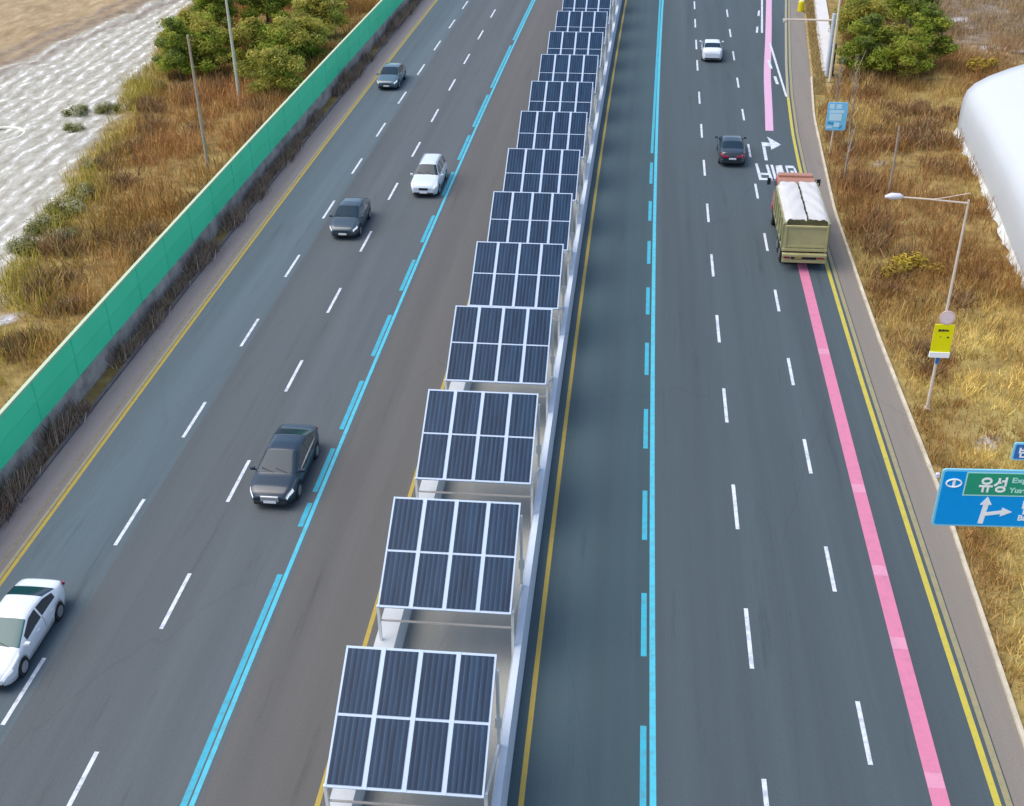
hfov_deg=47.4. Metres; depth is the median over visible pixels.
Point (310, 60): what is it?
dead shrub
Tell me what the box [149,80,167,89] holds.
green shrub
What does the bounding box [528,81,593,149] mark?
solar canopy
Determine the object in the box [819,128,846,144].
dead shrub
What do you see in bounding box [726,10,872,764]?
lane dashes
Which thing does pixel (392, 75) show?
sedan car
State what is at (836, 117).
roadside sign
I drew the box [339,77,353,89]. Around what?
dead shrub
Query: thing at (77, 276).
dead shrub
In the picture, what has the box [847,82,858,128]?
bare sapling
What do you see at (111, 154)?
dead shrub
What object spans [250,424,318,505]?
sedan car
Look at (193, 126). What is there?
dead shrub
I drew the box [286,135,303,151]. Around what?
dead shrub
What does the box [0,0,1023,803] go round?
terrain
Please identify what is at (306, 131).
dead shrub
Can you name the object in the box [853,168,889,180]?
dead shrub
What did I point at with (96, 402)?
kerb
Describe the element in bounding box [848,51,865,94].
bare sapling
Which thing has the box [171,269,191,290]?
dead shrub
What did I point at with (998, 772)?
edge line
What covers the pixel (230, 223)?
dead shrub
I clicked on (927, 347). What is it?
dead shrub
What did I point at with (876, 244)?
dead shrub
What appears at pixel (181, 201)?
dead shrub
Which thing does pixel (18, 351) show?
dead shrub
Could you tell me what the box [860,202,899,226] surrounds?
dead shrub
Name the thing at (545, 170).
solar canopy
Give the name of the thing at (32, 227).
green shrub
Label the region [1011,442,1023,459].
road name sign
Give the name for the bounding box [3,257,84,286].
dead shrub
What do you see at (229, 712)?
bus lane line
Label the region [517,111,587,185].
solar canopy
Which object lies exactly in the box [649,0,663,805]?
bus lane line
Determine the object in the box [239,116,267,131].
dead shrub
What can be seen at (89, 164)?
green shrub
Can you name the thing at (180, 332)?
gutter joint
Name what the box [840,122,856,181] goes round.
bare sapling
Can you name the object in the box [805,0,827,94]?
dry grass
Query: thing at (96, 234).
dead shrub
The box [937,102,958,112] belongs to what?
dead shrub
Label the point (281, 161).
dead shrub
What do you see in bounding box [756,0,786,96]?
merge line
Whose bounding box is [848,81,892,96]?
dead shrub
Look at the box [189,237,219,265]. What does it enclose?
dead shrub
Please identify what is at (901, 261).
golden shrub
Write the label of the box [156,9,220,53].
evergreen tree
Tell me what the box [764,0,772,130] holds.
pink guide line
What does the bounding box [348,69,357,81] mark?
dead shrub
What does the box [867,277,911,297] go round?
dead shrub
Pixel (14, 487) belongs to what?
dead shrub
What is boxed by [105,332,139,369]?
dead shrub
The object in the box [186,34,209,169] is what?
utility pole
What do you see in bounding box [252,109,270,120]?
dead shrub
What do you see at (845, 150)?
dead shrub
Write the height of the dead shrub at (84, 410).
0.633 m
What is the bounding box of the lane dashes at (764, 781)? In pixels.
[694,1,768,805]
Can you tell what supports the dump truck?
on the road right lanes at (781, 718)
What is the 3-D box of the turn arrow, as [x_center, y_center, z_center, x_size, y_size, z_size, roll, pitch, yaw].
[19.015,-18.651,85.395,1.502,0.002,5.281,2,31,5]
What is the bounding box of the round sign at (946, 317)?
[939,311,954,324]
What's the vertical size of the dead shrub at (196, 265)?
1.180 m
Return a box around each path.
[362,0,615,805]
[814,0,829,71]
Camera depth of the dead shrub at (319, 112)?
92.93 m
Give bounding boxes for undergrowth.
[0,0,379,402]
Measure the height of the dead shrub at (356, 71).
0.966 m
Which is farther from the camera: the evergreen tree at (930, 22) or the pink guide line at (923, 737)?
the evergreen tree at (930, 22)
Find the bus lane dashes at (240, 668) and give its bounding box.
[180,0,532,805]
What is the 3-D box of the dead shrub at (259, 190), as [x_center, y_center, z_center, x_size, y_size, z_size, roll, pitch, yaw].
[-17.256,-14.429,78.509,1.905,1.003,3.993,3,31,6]
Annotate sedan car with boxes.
[0,578,65,687]
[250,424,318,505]
[376,63,405,87]
[699,39,723,59]
[715,135,746,163]
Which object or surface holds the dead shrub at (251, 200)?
on the terrain at (56, 56)
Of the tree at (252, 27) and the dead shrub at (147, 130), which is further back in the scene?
the tree at (252, 27)
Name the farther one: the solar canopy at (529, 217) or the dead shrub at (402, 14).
the dead shrub at (402, 14)
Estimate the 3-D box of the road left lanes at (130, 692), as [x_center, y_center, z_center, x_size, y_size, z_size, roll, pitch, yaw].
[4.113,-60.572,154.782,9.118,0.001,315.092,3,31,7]
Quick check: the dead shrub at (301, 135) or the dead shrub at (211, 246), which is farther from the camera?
the dead shrub at (301, 135)
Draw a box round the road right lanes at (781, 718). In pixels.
[649,0,1013,805]
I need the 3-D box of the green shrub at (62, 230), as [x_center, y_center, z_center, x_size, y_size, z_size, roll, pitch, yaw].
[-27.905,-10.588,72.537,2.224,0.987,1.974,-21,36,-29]
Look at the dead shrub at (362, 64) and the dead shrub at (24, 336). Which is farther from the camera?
the dead shrub at (362, 64)
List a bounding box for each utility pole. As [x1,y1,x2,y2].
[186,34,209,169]
[225,0,239,98]
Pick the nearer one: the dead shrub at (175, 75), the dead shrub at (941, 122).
the dead shrub at (941, 122)
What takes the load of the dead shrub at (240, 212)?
on the terrain at (56, 56)
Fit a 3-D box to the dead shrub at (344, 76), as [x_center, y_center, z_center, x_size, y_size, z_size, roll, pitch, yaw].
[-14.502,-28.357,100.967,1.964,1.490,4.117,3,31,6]
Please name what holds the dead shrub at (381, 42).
on the terrain at (56, 56)
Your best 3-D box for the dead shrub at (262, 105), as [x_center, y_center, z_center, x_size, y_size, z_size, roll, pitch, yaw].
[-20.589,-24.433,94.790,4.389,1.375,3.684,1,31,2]
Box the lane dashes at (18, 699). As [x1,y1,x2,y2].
[0,1,467,724]
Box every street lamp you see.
[828,0,840,81]
[885,193,969,410]
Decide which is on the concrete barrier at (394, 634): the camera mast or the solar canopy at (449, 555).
the solar canopy at (449, 555)
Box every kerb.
[0,0,421,527]
[810,76,1023,747]
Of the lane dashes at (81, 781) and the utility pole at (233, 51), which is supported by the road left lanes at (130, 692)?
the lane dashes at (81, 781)
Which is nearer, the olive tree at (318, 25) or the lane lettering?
the lane lettering
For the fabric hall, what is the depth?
77.13 m
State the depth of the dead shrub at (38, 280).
65.34 m
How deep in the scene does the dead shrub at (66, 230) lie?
72.66 m
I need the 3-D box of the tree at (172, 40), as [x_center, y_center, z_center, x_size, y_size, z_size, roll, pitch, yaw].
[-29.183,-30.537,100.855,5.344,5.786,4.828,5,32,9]
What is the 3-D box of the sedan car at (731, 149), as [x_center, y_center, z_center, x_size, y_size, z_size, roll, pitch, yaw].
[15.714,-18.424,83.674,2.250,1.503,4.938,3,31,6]
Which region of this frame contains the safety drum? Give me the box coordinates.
[797,0,804,11]
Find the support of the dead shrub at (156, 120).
on the terrain at (56, 56)
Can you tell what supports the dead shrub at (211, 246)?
on the terrain at (56, 56)
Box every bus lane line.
[189,0,534,805]
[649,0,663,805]
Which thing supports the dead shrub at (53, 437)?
on the terrain at (56, 56)
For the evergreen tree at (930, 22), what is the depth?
100.25 m
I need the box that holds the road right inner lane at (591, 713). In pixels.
[507,0,661,805]
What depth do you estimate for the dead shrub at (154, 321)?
62.03 m
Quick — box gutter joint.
[0,0,435,578]
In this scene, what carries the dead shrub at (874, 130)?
on the terrain at (56, 56)
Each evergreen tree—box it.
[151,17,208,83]
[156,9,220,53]
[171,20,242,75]
[190,0,239,28]
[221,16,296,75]
[235,0,292,23]
[835,13,900,72]
[861,22,935,78]
[870,0,899,19]
[882,0,942,27]
[905,3,959,64]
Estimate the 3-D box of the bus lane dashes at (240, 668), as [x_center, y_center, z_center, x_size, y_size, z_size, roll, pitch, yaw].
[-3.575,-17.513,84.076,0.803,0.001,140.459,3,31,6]
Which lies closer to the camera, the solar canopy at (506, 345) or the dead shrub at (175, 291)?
the solar canopy at (506, 345)
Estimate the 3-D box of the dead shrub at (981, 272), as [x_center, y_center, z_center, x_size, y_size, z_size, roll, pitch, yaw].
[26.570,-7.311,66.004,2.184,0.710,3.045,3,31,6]
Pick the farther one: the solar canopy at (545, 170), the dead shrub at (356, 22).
the dead shrub at (356, 22)
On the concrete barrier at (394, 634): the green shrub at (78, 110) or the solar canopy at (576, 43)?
the solar canopy at (576, 43)
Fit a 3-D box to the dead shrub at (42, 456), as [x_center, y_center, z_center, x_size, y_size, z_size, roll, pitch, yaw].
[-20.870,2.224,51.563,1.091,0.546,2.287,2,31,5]
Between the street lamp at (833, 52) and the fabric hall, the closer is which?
the fabric hall
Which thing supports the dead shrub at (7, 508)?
on the terrain at (56, 56)
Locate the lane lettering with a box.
[755,163,796,179]
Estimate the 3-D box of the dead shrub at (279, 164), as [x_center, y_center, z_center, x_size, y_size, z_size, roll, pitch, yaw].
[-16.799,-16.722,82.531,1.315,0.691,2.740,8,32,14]
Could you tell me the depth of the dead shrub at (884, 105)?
92.83 m
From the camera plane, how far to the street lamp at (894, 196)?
49.97 m
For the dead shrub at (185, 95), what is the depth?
96.38 m
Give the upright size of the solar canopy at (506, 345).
4.361 m
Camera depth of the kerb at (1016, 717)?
50.36 m
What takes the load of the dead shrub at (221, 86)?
on the terrain at (56, 56)
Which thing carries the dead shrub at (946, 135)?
on the terrain at (56, 56)
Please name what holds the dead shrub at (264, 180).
on the terrain at (56, 56)
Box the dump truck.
[767,172,830,263]
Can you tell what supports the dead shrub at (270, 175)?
on the terrain at (56, 56)
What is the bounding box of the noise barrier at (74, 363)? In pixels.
[0,0,410,494]
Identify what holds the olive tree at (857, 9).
on the terrain at (56, 56)
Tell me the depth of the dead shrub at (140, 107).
95.05 m
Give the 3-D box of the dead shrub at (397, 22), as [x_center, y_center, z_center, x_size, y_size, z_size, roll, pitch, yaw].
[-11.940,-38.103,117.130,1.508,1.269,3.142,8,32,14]
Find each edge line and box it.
[0,0,437,585]
[0,180,290,565]
[785,0,788,97]
[787,98,1001,805]
[788,0,1012,805]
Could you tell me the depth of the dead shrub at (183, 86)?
98.97 m
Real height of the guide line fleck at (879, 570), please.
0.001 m
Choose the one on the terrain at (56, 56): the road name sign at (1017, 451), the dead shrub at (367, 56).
the dead shrub at (367, 56)
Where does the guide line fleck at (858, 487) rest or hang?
on the pink guide line at (923, 737)
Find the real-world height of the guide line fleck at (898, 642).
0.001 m
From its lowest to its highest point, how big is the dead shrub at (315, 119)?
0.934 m
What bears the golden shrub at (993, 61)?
on the terrain at (56, 56)
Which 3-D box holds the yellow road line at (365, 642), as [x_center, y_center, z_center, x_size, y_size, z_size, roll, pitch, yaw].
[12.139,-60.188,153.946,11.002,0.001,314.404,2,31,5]
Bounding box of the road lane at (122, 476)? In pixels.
[0,0,470,745]
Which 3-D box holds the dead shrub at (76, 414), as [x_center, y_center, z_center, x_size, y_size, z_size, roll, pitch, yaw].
[-20.459,0.595,53.793,1.297,1.078,3.259,2,31,5]
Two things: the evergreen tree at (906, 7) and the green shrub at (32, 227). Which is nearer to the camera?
the green shrub at (32, 227)
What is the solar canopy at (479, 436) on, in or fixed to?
on the concrete barrier at (394, 634)
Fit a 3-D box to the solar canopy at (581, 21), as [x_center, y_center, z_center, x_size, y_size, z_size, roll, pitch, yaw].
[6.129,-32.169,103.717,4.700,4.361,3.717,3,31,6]
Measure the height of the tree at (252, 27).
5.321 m
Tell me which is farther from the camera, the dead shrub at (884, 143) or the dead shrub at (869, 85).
the dead shrub at (869, 85)
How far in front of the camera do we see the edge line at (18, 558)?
59.14 m
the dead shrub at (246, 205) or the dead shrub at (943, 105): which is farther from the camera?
the dead shrub at (943, 105)
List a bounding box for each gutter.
[0,0,433,573]
[790,0,1023,805]
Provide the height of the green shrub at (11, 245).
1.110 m
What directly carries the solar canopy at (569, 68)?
on the concrete barrier at (394, 634)
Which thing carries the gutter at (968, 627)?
on the road right lanes at (781, 718)
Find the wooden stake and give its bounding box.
[887,126,904,192]
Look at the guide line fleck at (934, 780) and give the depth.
35.78 m
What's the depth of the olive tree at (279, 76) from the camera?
96.18 m
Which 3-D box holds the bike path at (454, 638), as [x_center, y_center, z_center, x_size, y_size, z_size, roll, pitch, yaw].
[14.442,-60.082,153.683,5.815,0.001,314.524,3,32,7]
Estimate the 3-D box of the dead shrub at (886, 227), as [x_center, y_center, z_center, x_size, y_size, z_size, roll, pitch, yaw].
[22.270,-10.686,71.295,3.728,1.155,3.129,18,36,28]
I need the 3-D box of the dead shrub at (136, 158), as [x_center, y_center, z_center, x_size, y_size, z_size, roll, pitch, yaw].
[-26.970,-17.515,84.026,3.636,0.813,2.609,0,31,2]
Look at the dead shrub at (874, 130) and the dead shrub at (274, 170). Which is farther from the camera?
the dead shrub at (874, 130)
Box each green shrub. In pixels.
[2,233,40,255]
[21,211,65,237]
[42,195,87,218]
[45,224,81,241]
[59,102,88,117]
[61,120,85,132]
[63,180,95,201]
[81,158,101,168]
[94,100,120,114]
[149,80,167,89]
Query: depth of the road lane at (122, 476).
57.08 m
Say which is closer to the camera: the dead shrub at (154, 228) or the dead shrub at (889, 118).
the dead shrub at (154, 228)
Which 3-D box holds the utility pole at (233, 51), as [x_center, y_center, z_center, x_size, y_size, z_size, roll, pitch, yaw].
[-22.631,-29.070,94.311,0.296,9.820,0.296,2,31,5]
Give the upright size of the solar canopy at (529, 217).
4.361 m
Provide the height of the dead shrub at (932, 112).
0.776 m
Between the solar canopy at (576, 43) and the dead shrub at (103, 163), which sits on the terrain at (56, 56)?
the dead shrub at (103, 163)
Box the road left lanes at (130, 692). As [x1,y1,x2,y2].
[0,0,536,805]
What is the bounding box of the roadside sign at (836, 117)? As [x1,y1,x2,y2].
[825,102,848,153]
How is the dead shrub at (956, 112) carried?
on the terrain at (56, 56)
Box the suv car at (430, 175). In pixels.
[410,153,446,194]
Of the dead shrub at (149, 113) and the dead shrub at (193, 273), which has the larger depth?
the dead shrub at (149, 113)
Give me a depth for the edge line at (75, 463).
55.86 m
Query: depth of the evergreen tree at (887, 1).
115.52 m
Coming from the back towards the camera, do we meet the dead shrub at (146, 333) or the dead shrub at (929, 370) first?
the dead shrub at (146, 333)
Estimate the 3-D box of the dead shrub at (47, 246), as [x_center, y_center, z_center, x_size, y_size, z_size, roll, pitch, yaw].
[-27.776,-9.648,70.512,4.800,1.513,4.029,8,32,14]
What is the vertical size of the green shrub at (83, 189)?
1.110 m
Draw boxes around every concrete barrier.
[330,381,471,805]
[491,0,621,805]
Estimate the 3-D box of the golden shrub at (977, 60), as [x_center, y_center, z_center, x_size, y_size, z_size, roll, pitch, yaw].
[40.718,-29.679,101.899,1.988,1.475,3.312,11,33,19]
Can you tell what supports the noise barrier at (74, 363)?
on the terrain at (56, 56)
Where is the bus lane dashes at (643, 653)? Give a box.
[640,0,660,805]
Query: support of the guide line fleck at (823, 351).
on the pink guide line at (923, 737)
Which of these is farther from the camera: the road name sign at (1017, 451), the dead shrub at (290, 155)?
the dead shrub at (290, 155)
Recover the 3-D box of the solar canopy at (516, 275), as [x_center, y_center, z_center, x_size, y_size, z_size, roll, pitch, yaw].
[0.293,-5.500,59.955,4.700,4.361,3.717,3,31,6]
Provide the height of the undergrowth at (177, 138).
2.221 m
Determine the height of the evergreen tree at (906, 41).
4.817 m
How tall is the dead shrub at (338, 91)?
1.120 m
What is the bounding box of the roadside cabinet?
[829,43,836,74]
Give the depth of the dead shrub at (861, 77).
98.72 m
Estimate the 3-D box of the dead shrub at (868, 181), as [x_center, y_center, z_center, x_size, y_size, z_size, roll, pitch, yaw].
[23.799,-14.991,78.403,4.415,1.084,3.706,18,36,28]
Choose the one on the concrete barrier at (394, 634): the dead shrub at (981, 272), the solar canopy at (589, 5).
the solar canopy at (589, 5)
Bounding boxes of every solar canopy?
[323,645,501,805]
[376,496,523,656]
[415,389,540,523]
[444,305,554,421]
[468,241,564,342]
[487,191,573,283]
[503,148,581,233]
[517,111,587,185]
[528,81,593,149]
[538,54,598,115]
[547,31,603,88]
[555,11,607,66]
[562,0,611,45]
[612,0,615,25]
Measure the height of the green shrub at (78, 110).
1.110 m
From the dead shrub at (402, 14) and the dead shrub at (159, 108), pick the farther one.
the dead shrub at (402, 14)
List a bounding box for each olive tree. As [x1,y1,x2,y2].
[231,44,305,94]
[258,15,323,60]
[290,0,352,36]
[292,16,331,57]
[828,0,891,36]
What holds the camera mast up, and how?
on the terrain at (56, 56)
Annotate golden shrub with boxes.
[880,252,914,277]
[909,251,945,273]
[966,56,988,71]
[979,56,997,67]
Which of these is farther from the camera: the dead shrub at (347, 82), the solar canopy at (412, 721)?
the dead shrub at (347, 82)
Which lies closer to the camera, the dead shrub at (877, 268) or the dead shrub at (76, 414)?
the dead shrub at (76, 414)
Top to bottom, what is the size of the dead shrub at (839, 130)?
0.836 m
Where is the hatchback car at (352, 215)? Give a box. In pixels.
[329,197,370,236]
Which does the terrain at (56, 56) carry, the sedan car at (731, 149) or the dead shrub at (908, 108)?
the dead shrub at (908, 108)
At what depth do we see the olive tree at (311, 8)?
112.00 m
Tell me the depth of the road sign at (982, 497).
37.87 m
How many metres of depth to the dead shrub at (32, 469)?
50.16 m
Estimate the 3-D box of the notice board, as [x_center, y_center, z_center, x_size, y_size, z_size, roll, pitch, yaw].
[19.223,-2.767,52.163,0.880,1.640,0.110,3,31,6]
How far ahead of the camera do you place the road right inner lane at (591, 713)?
47.89 m
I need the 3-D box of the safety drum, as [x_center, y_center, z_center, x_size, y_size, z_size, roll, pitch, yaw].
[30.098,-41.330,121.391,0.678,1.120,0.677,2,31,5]
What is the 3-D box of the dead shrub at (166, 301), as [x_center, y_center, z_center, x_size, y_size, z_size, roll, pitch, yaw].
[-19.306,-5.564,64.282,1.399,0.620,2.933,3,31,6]
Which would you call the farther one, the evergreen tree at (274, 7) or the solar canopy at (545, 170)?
the evergreen tree at (274, 7)
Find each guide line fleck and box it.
[818,348,829,353]
[851,484,865,492]
[872,565,887,575]
[890,637,907,648]
[924,772,945,788]
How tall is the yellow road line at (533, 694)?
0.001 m
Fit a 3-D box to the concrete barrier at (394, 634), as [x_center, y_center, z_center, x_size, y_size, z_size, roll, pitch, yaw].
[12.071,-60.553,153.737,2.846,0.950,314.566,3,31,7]
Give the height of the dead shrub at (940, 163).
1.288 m
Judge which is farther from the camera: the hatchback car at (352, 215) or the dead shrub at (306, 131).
the dead shrub at (306, 131)
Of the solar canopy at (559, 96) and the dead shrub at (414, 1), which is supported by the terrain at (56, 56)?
the dead shrub at (414, 1)
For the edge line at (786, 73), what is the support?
on the road right lanes at (781, 718)
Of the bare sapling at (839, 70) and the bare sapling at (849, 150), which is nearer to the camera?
the bare sapling at (849, 150)
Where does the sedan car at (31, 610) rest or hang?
on the road lane at (122, 476)
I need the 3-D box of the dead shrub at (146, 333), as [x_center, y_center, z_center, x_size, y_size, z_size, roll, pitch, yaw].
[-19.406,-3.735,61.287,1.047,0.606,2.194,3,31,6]
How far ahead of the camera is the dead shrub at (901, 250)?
68.65 m
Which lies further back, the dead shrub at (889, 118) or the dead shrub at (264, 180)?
the dead shrub at (889, 118)
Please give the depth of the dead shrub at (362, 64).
103.94 m
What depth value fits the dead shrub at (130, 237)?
71.09 m
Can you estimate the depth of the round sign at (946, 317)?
51.53 m
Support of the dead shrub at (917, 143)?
on the terrain at (56, 56)
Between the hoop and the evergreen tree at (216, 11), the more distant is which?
the evergreen tree at (216, 11)
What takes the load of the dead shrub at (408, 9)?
on the terrain at (56, 56)
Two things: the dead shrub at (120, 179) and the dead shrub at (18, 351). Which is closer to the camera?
the dead shrub at (18, 351)
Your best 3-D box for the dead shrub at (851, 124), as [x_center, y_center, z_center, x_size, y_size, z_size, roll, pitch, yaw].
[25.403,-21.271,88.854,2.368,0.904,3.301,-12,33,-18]
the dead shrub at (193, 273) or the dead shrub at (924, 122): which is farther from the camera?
the dead shrub at (924, 122)
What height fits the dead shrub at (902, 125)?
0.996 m
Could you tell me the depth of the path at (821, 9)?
114.85 m
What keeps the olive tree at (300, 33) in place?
on the terrain at (56, 56)
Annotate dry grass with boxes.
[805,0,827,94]
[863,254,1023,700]
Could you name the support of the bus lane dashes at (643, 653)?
on the road right inner lane at (591, 713)
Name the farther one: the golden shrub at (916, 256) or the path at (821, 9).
the path at (821, 9)
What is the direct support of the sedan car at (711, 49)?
on the road right lanes at (781, 718)
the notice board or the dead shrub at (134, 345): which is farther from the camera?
the dead shrub at (134, 345)
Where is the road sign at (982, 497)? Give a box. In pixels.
[931,468,1023,527]
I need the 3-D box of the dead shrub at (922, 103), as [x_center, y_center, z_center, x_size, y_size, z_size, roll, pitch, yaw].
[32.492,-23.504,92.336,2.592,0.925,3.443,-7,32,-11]
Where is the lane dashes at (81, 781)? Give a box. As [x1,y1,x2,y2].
[67,9,495,805]
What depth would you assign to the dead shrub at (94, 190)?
78.87 m
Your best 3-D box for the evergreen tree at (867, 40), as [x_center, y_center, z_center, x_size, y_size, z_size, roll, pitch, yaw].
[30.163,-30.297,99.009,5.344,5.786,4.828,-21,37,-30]
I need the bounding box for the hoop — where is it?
[0,126,24,142]
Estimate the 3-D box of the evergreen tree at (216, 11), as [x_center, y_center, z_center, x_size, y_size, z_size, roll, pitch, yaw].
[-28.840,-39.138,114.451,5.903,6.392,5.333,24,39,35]
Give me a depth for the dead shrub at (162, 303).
63.32 m
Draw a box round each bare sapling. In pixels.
[833,64,845,101]
[836,58,843,88]
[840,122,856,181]
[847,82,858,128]
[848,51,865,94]
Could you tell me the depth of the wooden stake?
76.16 m
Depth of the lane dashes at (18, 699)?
48.52 m
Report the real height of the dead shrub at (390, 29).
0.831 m
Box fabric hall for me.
[953,64,1023,285]
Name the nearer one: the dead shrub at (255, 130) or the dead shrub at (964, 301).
the dead shrub at (964, 301)
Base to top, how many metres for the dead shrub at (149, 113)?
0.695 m
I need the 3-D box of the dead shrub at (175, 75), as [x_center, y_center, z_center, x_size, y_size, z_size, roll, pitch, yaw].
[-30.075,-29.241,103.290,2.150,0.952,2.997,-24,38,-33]
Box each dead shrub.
[0,328,40,365]
[0,462,34,512]
[0,479,32,523]
[1,320,65,348]
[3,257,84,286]
[6,264,69,309]
[10,450,45,489]
[11,223,97,263]
[18,287,96,321]
[30,406,77,457]
[30,445,52,466]
[43,222,89,241]
[50,393,91,440]
[52,266,91,294]
[76,396,96,416]
[79,220,130,246]
[80,151,129,172]
[87,183,104,199]
[94,145,129,164]
[95,167,143,193]
[97,133,162,155]
[99,227,153,261]
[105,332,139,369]
[117,153,153,165]
[119,243,149,266]
[122,90,164,115]
[124,334,145,353]
[126,121,162,138]
[127,215,173,241]
[132,110,160,120]
[134,111,175,131]
[135,306,164,334]
[135,325,153,342]
[147,295,173,321]
[148,101,170,113]
[151,292,176,310]
[157,67,183,80]
[160,78,204,101]
[163,283,183,300]
[165,116,213,134]
[167,192,198,213]
[169,90,216,107]
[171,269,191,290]
[180,248,211,277]
[182,267,198,280]
[187,77,235,98]
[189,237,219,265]
[197,68,240,85]
[203,235,223,253]
[219,204,243,233]
[227,201,249,226]
[229,126,258,149]
[230,93,283,114]
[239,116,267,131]
[240,198,251,210]
[245,178,271,204]
[245,190,256,205]
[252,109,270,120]
[253,171,269,187]
[262,169,275,181]
[266,164,279,176]
[267,160,285,172]
[270,154,290,170]
[278,146,299,165]
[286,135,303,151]
[294,130,305,138]
[303,126,312,137]
[304,54,317,67]
[307,111,321,123]
[314,108,324,116]
[332,80,348,97]
[338,66,356,84]
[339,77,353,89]
[345,15,363,28]
[347,65,363,78]
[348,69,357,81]
[351,59,366,72]
[360,48,377,62]
[376,37,385,46]
[386,24,395,31]
[387,16,400,28]
[394,6,409,21]
[403,3,414,14]
[410,0,420,6]
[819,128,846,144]
[821,122,851,135]
[829,168,892,193]
[832,137,872,156]
[836,66,890,88]
[841,115,861,133]
[845,223,904,261]
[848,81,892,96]
[849,212,908,240]
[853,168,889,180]
[854,122,892,136]
[858,94,908,113]
[859,260,918,283]
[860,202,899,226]
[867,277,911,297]
[868,134,907,151]
[873,108,906,126]
[881,97,938,118]
[882,242,921,258]
[887,116,924,134]
[893,125,946,151]
[896,327,965,369]
[900,353,962,386]
[905,112,946,136]
[908,95,939,114]
[914,124,964,150]
[916,105,944,116]
[919,154,966,178]
[929,116,955,128]
[930,281,995,320]
[936,104,960,123]
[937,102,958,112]
[962,262,1003,285]
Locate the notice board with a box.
[929,324,954,357]
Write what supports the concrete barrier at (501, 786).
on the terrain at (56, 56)
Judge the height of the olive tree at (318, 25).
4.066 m
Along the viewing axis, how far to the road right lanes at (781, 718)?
47.25 m
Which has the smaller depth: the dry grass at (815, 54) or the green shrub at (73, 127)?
the green shrub at (73, 127)
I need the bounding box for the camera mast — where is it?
[783,13,835,76]
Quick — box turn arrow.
[762,137,780,159]
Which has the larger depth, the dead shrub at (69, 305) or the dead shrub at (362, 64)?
the dead shrub at (362, 64)
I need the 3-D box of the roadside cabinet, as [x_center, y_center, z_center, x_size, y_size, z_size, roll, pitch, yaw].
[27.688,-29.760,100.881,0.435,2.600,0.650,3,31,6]
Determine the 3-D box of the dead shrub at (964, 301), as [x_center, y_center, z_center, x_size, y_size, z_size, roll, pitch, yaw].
[24.410,-5.635,63.046,3.250,1.014,4.530,2,31,4]
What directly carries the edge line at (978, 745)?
on the road right lanes at (781, 718)
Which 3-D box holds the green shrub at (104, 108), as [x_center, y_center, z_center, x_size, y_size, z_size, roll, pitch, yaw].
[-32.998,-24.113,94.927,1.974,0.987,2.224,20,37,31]
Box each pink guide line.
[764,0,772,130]
[797,263,950,805]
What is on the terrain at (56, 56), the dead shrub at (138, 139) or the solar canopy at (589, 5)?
the dead shrub at (138, 139)
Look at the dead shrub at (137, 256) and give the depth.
69.57 m
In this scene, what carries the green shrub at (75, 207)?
on the terrain at (56, 56)
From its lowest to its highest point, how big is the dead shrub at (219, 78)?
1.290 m
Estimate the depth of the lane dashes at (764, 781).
48.11 m
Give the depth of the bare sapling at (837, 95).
92.68 m
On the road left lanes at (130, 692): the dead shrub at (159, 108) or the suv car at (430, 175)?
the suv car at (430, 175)
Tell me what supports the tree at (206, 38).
on the terrain at (56, 56)

